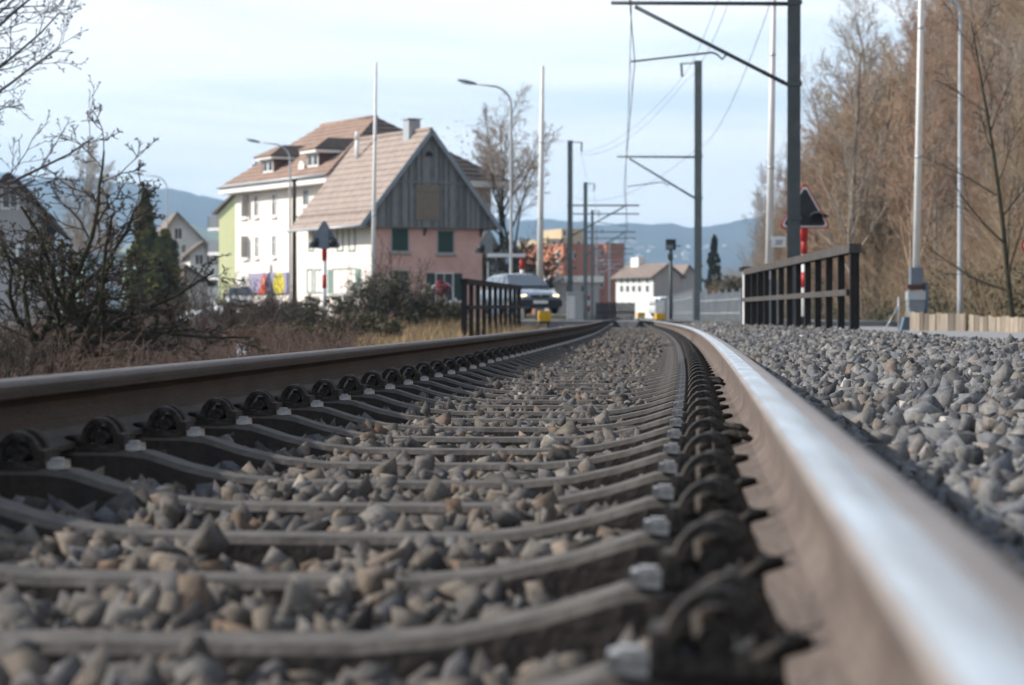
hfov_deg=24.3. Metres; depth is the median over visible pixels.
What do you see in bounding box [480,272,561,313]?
parked car
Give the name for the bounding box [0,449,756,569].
steel sleeper
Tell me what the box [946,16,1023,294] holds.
wood tree
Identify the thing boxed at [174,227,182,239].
window
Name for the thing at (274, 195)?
window
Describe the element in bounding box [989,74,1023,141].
wood tree
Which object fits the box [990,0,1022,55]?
wood tree
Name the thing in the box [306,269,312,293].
window
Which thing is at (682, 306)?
palisade fence
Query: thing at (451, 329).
dry grass
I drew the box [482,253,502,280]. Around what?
ivy thicket
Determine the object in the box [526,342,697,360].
steel sleeper
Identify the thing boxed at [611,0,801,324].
catenary mast
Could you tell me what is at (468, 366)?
steel sleeper
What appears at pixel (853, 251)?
bridge railing
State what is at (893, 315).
wire fence post
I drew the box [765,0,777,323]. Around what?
barrier boom
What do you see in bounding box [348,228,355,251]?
window
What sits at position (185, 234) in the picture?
white gabled house
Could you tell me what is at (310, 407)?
steel sleeper
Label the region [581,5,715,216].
feeder wire
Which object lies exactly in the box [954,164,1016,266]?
wood tree
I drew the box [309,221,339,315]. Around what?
flashing light signal
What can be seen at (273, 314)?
tall canes
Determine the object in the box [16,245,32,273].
window
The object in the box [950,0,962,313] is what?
street lamp
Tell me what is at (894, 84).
wood tree
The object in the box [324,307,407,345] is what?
bramble bush
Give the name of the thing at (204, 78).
sky
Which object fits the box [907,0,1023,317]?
sapling
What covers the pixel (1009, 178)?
wood tree
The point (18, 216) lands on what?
grey house
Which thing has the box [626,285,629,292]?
window
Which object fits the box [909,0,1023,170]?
wood tree
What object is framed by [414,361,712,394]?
steel sleeper
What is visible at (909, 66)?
wood tree
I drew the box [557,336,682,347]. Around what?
steel sleeper
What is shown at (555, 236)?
ochre block
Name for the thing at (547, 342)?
steel sleeper
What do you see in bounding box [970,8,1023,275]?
wood tree
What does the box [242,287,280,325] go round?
cane shrub
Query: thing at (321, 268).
window
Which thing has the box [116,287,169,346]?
tall canes
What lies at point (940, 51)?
wood tree
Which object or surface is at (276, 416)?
steel sleeper
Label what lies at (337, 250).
window
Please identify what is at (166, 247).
thuja
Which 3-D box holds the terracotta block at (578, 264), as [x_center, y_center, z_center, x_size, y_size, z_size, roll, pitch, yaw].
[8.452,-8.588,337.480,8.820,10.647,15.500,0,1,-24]
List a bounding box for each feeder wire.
[573,1,770,199]
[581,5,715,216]
[582,0,729,154]
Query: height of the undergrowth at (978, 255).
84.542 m
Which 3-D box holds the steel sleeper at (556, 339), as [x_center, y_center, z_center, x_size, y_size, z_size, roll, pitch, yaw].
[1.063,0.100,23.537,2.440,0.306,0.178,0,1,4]
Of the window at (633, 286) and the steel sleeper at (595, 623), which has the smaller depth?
the steel sleeper at (595, 623)
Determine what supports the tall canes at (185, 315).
on the ground at (564, 317)
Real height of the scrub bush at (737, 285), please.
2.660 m
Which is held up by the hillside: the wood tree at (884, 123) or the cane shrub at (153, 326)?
the wood tree at (884, 123)
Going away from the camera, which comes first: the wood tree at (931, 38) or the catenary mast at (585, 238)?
the wood tree at (931, 38)
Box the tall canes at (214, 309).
[176,257,236,356]
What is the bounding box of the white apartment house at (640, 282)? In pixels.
[610,257,686,318]
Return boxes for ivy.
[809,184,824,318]
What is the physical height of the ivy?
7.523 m
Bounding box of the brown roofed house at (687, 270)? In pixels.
[672,264,703,293]
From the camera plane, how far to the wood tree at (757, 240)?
283.96 m
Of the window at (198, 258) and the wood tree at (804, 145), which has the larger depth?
the wood tree at (804, 145)
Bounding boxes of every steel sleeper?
[0,428,748,519]
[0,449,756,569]
[0,474,768,606]
[0,511,785,681]
[60,414,741,498]
[133,404,725,477]
[176,396,732,461]
[226,389,728,447]
[268,383,725,435]
[302,378,722,425]
[331,374,720,417]
[356,370,709,410]
[378,367,709,404]
[397,364,714,399]
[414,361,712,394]
[428,359,711,390]
[435,357,709,386]
[446,355,708,382]
[457,353,707,379]
[466,350,705,376]
[476,349,704,374]
[485,348,703,371]
[493,346,702,369]
[505,345,701,367]
[511,344,700,365]
[516,343,699,363]
[521,343,698,362]
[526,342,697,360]
[528,571,813,684]
[531,341,696,359]
[533,340,695,358]
[537,340,694,356]
[541,339,694,355]
[546,338,693,353]
[548,338,688,349]
[551,337,691,347]
[556,337,685,347]
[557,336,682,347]
[561,336,684,346]
[562,335,681,345]
[566,335,682,344]
[567,334,683,344]
[569,334,681,343]
[572,334,679,342]
[575,333,679,341]
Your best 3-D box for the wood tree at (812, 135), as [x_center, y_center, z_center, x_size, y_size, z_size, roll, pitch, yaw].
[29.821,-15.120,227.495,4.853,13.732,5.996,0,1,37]
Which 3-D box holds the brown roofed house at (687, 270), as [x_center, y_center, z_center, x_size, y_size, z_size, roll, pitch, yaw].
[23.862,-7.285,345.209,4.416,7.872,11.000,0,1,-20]
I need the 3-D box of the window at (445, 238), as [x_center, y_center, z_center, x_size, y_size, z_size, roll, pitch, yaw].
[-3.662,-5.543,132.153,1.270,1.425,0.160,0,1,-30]
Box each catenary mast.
[567,140,638,291]
[583,182,635,316]
[591,210,632,315]
[595,228,631,275]
[608,242,616,301]
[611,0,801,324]
[617,61,702,320]
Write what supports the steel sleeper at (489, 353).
on the track bed at (377, 627)
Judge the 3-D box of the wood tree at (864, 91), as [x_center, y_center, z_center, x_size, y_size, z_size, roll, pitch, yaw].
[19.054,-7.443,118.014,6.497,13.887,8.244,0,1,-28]
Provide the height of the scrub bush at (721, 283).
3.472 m
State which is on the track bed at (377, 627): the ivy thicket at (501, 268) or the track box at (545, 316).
the track box at (545, 316)
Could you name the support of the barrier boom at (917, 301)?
on the path
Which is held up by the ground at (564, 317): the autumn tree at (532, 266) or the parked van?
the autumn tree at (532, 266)
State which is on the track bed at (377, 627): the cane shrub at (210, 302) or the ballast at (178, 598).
the ballast at (178, 598)
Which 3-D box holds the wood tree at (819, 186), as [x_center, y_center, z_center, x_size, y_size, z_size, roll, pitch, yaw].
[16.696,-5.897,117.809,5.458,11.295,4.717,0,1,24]
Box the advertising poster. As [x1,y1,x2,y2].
[249,272,287,293]
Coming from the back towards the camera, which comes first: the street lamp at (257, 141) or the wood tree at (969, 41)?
the street lamp at (257, 141)
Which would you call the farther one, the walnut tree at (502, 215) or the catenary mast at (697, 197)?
the walnut tree at (502, 215)
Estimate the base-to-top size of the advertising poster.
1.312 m
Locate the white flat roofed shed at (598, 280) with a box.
[543,276,603,316]
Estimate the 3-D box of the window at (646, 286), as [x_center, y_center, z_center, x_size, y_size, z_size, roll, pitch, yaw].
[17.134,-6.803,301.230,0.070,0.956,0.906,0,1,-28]
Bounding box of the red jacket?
[435,281,451,296]
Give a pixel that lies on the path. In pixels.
(987, 334)
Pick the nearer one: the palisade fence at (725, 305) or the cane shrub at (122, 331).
the cane shrub at (122, 331)
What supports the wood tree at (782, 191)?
on the hillside
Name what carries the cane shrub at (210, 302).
on the ground at (564, 317)
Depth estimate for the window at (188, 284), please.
165.12 m
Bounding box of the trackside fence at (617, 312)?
[596,302,634,319]
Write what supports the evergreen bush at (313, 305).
on the ground at (564, 317)
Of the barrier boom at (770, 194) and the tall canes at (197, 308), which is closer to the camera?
the tall canes at (197, 308)
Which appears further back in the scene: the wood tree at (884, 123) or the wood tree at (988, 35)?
the wood tree at (884, 123)
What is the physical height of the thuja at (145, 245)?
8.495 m
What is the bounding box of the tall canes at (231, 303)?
[207,276,264,340]
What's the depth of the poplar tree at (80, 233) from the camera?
125.02 m
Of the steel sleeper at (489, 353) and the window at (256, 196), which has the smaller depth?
the steel sleeper at (489, 353)
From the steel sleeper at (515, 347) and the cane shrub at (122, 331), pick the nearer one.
the steel sleeper at (515, 347)
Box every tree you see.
[0,0,114,230]
[0,100,269,378]
[54,134,116,281]
[65,155,117,249]
[100,214,125,285]
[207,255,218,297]
[443,83,563,314]
[472,120,550,314]
[735,148,786,275]
[747,219,775,261]
[750,215,765,265]
[752,175,781,246]
[759,140,825,293]
[762,143,813,235]
[774,139,837,279]
[776,139,846,310]
[776,141,802,210]
[780,0,910,272]
[782,53,836,179]
[785,64,902,313]
[800,107,899,314]
[801,113,834,162]
[801,126,814,162]
[805,0,902,135]
[805,32,957,319]
[815,55,976,302]
[824,60,926,308]
[845,0,991,316]
[855,50,901,115]
[860,84,912,185]
[861,136,905,305]
[876,0,957,191]
[883,12,939,128]
[884,50,914,121]
[884,184,951,273]
[885,28,912,127]
[891,230,946,297]
[893,26,980,277]
[895,1,965,115]
[895,78,971,289]
[900,70,953,182]
[903,0,930,85]
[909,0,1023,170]
[911,0,963,194]
[913,52,1004,233]
[914,0,974,175]
[915,1,965,106]
[924,0,968,143]
[927,0,1001,176]
[929,0,1006,97]
[938,0,1017,111]
[938,55,1013,262]
[939,1,1010,91]
[940,0,1023,153]
[944,31,1021,175]
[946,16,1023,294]
[950,0,1021,149]
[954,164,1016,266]
[963,0,1023,68]
[964,134,1001,240]
[965,67,1023,311]
[967,0,1023,81]
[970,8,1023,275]
[973,0,1023,84]
[980,109,1020,251]
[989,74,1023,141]
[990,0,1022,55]
[997,3,1023,124]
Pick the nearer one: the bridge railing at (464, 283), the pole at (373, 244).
the bridge railing at (464, 283)
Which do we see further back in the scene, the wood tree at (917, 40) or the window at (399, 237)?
the wood tree at (917, 40)
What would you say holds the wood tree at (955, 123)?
on the hillside
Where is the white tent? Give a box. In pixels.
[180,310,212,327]
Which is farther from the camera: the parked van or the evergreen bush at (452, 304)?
the parked van
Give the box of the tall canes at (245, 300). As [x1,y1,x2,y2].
[217,271,284,338]
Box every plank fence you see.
[910,312,966,330]
[969,314,1023,332]
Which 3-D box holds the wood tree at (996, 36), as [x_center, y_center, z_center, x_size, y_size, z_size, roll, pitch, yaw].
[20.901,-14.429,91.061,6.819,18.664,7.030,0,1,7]
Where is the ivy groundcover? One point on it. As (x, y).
(877, 315)
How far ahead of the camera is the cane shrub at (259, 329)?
42.01 m
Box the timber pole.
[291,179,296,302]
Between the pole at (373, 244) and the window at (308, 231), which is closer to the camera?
the pole at (373, 244)
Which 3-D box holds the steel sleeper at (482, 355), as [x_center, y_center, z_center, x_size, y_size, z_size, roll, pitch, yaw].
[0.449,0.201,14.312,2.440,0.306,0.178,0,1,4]
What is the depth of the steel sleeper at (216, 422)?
6.28 m
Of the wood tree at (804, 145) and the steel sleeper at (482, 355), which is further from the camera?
the wood tree at (804, 145)
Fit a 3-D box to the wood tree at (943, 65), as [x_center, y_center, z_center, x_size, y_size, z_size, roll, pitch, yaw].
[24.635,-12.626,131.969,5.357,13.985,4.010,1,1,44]
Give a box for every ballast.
[0,326,743,684]
[453,318,1023,575]
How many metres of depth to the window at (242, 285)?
152.82 m
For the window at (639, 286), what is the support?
in the white apartment house at (640, 282)
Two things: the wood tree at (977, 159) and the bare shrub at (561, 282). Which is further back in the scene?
the bare shrub at (561, 282)
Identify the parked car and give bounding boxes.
[207,298,233,313]
[222,286,257,306]
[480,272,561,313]
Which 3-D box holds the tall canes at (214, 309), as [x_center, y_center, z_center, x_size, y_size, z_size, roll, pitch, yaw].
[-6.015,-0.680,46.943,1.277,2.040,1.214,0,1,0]
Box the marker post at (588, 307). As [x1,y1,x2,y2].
[588,294,589,320]
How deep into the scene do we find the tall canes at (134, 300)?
45.04 m
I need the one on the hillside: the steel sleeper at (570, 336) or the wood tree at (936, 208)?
the wood tree at (936, 208)
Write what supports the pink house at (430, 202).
on the ground at (564, 317)
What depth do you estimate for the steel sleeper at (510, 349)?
16.73 m
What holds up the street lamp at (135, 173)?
on the ground at (564, 317)
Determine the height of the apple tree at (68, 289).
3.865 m
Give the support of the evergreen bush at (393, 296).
on the ground at (564, 317)
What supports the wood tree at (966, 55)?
on the hillside
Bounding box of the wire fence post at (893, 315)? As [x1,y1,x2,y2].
[884,297,898,330]
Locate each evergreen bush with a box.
[236,308,298,337]
[240,293,313,328]
[253,316,339,351]
[284,292,371,329]
[330,262,443,334]
[395,290,460,326]
[423,299,473,324]
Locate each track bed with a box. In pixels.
[53,522,751,679]
[615,318,656,320]
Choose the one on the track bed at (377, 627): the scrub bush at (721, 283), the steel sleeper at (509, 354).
the steel sleeper at (509, 354)
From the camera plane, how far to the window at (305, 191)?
144.65 m
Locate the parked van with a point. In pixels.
(652, 306)
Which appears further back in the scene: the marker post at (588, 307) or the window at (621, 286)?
the window at (621, 286)
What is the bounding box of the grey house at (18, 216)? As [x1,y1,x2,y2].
[0,171,72,319]
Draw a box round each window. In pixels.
[0,184,18,209]
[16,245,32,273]
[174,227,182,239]
[181,244,186,253]
[186,283,192,295]
[194,254,203,265]
[239,193,247,219]
[241,234,247,260]
[241,275,245,286]
[252,194,258,218]
[253,235,258,259]
[270,193,276,218]
[270,234,276,259]
[300,188,309,208]
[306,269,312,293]
[308,231,313,251]
[314,268,321,293]
[328,267,360,295]
[336,228,343,251]
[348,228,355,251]
[390,227,410,253]
[390,270,408,295]
[435,230,456,255]
[620,285,623,292]
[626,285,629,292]
[632,285,635,292]
[638,285,641,292]
[645,285,648,292]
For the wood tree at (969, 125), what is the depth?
100.07 m
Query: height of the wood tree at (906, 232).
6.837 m
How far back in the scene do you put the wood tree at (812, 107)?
183.74 m
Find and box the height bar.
[487,253,524,319]
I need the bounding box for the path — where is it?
[824,326,1023,340]
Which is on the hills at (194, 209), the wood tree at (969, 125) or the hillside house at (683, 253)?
the hillside house at (683, 253)
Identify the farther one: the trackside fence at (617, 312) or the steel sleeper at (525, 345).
the trackside fence at (617, 312)
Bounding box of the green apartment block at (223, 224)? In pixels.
[208,195,234,298]
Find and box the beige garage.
[178,264,215,309]
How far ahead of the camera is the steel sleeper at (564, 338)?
25.36 m
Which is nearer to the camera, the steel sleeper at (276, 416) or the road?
the steel sleeper at (276, 416)
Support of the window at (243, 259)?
in the cream tenement
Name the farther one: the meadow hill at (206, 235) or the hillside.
the meadow hill at (206, 235)
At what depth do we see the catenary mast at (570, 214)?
140.81 m
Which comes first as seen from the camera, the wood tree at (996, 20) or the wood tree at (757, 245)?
the wood tree at (996, 20)
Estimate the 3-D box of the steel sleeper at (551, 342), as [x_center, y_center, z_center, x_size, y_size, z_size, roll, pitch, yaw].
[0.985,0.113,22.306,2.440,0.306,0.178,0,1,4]
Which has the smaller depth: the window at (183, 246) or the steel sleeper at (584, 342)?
the steel sleeper at (584, 342)
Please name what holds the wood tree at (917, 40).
on the hillside
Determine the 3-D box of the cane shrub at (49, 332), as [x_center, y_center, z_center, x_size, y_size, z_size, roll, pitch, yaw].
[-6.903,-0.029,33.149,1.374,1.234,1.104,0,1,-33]
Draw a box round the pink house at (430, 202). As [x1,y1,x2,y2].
[286,118,502,317]
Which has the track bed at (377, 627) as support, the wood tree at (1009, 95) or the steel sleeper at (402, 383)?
the steel sleeper at (402, 383)
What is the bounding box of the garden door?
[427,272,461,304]
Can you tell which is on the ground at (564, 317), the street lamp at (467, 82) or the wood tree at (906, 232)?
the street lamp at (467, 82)
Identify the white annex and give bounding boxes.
[178,240,214,281]
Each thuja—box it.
[123,187,158,307]
[142,227,187,314]
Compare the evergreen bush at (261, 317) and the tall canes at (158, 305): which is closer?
the tall canes at (158, 305)
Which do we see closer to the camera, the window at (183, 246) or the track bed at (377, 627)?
the track bed at (377, 627)
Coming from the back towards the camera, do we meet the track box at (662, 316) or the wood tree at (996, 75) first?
the track box at (662, 316)
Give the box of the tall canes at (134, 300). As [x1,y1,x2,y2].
[86,286,158,342]
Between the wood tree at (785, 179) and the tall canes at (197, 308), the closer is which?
the tall canes at (197, 308)
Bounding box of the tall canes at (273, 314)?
[237,288,308,333]
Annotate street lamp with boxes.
[133,172,167,228]
[246,139,290,302]
[457,79,512,273]
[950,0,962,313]
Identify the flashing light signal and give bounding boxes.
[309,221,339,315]
[475,230,502,317]
[780,184,828,324]
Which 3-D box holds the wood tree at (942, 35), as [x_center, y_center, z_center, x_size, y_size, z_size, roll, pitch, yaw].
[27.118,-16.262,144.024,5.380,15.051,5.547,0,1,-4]
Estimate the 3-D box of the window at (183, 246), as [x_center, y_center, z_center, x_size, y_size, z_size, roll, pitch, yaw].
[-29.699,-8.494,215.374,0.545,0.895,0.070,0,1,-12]
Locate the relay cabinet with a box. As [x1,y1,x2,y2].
[566,292,583,320]
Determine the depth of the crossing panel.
68.70 m
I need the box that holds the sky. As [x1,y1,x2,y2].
[0,0,982,227]
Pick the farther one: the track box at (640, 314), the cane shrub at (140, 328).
the track box at (640, 314)
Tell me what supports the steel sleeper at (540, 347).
on the track bed at (377, 627)
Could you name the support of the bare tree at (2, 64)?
on the ground at (564, 317)
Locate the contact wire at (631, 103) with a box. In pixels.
[624,0,634,267]
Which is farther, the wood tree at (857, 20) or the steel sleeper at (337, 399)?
the wood tree at (857, 20)
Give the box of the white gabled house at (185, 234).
[157,212,207,264]
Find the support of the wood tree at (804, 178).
on the hillside
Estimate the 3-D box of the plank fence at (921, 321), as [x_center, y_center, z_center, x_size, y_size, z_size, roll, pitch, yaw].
[8.551,-0.208,47.654,1.263,0.825,0.181,1,1,40]
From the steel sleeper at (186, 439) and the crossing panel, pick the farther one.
the crossing panel
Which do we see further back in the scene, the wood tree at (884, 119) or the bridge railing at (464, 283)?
the wood tree at (884, 119)
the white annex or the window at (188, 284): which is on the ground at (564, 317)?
the white annex
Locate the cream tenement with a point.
(260, 190)
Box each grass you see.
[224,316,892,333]
[354,312,547,346]
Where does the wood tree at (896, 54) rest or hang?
on the hillside
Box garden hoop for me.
[430,282,453,310]
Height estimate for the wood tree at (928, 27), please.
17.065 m
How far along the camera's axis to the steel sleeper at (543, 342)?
21.04 m
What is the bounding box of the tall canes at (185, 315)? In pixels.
[154,284,199,355]
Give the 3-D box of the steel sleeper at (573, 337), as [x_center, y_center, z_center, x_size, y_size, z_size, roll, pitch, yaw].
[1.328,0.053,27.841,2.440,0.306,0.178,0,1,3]
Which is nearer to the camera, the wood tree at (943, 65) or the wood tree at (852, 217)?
the wood tree at (852, 217)
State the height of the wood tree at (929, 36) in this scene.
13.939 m
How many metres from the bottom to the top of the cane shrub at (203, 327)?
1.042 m
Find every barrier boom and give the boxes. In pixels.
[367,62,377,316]
[535,66,544,319]
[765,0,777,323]
[899,0,928,329]
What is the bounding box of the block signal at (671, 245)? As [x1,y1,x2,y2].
[666,239,680,318]
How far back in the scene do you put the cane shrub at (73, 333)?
35.91 m
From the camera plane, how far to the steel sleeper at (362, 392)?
8.74 m
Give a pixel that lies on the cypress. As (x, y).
(712, 262)
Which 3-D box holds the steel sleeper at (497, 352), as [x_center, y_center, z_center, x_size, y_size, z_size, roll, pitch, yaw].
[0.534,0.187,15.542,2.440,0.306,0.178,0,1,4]
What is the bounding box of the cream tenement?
[216,115,509,315]
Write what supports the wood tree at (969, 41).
on the hillside
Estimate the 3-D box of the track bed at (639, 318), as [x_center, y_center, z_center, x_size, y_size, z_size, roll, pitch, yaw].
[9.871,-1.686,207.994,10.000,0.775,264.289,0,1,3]
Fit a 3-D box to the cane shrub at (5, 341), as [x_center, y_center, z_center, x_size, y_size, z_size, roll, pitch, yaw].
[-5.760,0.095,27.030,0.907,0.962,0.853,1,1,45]
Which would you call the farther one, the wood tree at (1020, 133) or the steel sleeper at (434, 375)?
the wood tree at (1020, 133)
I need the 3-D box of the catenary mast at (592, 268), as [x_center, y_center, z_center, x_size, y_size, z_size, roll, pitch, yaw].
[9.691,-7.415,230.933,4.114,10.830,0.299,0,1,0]
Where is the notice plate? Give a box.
[769,236,785,246]
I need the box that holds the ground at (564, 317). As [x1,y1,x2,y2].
[0,314,968,375]
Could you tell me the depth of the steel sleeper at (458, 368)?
12.43 m
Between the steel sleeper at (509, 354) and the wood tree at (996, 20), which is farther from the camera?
the wood tree at (996, 20)
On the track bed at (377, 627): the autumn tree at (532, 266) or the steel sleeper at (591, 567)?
the steel sleeper at (591, 567)
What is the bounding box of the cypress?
[703,234,721,293]
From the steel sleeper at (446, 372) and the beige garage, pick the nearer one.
the steel sleeper at (446, 372)
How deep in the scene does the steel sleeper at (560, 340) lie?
24.13 m
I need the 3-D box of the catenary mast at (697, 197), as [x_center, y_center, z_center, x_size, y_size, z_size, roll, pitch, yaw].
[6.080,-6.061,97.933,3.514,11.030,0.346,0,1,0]
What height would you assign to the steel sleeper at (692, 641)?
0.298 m
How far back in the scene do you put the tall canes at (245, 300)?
47.92 m
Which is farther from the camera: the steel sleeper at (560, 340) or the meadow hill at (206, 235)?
the meadow hill at (206, 235)
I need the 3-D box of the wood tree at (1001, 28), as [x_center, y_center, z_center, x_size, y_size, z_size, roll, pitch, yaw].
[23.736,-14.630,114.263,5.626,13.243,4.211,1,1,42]
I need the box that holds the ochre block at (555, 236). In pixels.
[518,229,582,268]
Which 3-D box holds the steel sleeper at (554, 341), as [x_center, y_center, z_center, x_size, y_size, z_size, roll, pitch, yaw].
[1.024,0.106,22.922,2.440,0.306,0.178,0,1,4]
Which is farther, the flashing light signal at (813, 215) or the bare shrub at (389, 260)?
the bare shrub at (389, 260)
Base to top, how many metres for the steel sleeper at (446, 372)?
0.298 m
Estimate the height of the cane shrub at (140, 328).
1.134 m
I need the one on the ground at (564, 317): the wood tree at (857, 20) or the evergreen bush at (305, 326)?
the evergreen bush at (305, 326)
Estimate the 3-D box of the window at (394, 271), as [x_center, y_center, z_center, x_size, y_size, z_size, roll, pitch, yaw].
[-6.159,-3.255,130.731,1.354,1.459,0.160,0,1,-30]
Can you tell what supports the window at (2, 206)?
in the grey house at (18, 216)
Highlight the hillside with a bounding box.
[784,212,1022,310]
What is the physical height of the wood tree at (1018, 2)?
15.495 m
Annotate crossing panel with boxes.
[604,320,651,327]
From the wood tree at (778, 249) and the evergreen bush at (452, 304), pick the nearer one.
the evergreen bush at (452, 304)
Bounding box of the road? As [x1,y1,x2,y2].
[0,320,900,330]
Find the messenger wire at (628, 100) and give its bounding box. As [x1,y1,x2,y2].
[624,1,631,261]
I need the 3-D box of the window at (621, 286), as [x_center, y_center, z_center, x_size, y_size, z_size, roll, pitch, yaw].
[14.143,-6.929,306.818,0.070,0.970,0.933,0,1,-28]
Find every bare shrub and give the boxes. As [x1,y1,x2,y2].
[341,233,440,326]
[536,250,587,315]
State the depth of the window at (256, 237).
151.00 m
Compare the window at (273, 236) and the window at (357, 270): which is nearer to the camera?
the window at (357, 270)
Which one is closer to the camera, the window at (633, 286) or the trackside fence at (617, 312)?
the trackside fence at (617, 312)
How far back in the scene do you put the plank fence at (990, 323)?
46.34 m
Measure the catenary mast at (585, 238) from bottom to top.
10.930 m
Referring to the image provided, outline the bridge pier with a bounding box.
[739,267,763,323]
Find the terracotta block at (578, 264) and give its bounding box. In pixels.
[523,243,623,319]
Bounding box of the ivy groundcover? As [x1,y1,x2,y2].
[784,213,1023,329]
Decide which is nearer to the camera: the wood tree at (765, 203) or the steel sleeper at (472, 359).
the steel sleeper at (472, 359)
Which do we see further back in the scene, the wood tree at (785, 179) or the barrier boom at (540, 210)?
the wood tree at (785, 179)
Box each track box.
[538,311,550,327]
[637,312,644,320]
[655,313,665,320]
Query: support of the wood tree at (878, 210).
on the hillside
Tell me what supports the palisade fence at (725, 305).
on the ground at (564, 317)
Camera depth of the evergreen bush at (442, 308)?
57.85 m
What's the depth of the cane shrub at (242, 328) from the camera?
43.00 m
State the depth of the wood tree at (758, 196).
274.48 m
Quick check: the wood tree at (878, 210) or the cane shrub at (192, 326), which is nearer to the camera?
the cane shrub at (192, 326)
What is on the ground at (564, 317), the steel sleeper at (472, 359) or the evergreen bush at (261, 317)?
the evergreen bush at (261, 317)
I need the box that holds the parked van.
[649,296,665,315]
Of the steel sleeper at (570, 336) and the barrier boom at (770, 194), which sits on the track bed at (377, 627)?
the steel sleeper at (570, 336)
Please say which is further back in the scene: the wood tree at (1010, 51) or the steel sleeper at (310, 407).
the wood tree at (1010, 51)
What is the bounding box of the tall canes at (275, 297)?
[256,265,307,325]
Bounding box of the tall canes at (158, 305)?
[127,283,192,350]
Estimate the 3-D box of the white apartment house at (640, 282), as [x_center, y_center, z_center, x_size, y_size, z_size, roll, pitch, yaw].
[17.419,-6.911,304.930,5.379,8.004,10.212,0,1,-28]
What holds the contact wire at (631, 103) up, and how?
hanging from the messenger wire at (628, 100)
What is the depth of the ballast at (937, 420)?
6.81 m
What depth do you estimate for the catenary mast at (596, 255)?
276.88 m
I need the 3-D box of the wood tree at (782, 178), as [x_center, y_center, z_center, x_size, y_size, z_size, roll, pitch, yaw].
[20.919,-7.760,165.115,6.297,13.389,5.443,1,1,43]
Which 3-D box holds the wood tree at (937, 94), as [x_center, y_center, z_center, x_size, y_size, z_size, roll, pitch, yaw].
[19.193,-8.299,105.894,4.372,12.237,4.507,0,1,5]
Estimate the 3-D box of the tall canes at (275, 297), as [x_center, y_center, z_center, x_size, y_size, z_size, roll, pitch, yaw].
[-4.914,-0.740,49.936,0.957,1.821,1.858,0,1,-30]
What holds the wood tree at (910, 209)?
on the hillside
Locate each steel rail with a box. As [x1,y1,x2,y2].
[0,318,616,458]
[633,318,1023,684]
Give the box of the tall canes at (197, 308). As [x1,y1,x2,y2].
[154,278,221,352]
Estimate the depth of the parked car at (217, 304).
181.03 m
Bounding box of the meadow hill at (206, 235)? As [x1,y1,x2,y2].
[55,224,218,312]
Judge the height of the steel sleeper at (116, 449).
0.298 m
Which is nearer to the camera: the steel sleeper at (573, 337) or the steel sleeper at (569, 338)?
the steel sleeper at (569, 338)
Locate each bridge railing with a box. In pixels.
[460,279,522,336]
[742,243,861,329]
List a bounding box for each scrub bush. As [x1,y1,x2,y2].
[702,279,722,293]
[705,269,742,311]
[714,271,742,315]
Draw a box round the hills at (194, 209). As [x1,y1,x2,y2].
[0,172,779,313]
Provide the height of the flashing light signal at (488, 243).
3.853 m
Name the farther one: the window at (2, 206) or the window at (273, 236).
the window at (273, 236)
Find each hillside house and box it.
[681,251,688,255]
[681,255,688,260]
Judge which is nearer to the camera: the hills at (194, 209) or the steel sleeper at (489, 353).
the steel sleeper at (489, 353)
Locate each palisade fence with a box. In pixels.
[655,288,693,319]
[700,288,741,320]
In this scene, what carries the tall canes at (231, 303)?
on the ground at (564, 317)
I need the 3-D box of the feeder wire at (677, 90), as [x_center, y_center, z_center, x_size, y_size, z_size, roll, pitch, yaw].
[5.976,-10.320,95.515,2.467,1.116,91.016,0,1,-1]
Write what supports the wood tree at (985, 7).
on the hillside
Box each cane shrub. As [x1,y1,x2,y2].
[0,297,54,375]
[0,314,56,378]
[22,321,99,373]
[44,299,113,370]
[88,298,150,370]
[104,308,163,365]
[117,306,175,356]
[150,297,195,357]
[176,307,220,357]
[195,286,254,346]
[224,318,275,356]
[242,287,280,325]
[247,319,287,354]
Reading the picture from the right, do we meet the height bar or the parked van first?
the parked van
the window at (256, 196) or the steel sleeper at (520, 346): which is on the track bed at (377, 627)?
the steel sleeper at (520, 346)
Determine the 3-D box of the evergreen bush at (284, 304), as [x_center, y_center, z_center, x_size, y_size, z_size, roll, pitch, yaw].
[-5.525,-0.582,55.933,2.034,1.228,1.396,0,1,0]
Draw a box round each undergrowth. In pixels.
[0,292,381,378]
[704,94,1023,327]
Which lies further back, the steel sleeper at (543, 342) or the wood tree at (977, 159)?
the wood tree at (977, 159)
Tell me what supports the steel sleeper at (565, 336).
on the track bed at (377, 627)
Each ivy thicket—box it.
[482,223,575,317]
[482,244,534,316]
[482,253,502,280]
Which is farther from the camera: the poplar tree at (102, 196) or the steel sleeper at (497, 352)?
the poplar tree at (102, 196)
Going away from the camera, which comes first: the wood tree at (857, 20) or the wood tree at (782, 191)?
the wood tree at (857, 20)
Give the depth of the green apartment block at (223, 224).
184.62 m
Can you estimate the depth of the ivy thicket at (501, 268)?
142.75 m
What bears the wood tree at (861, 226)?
on the hillside

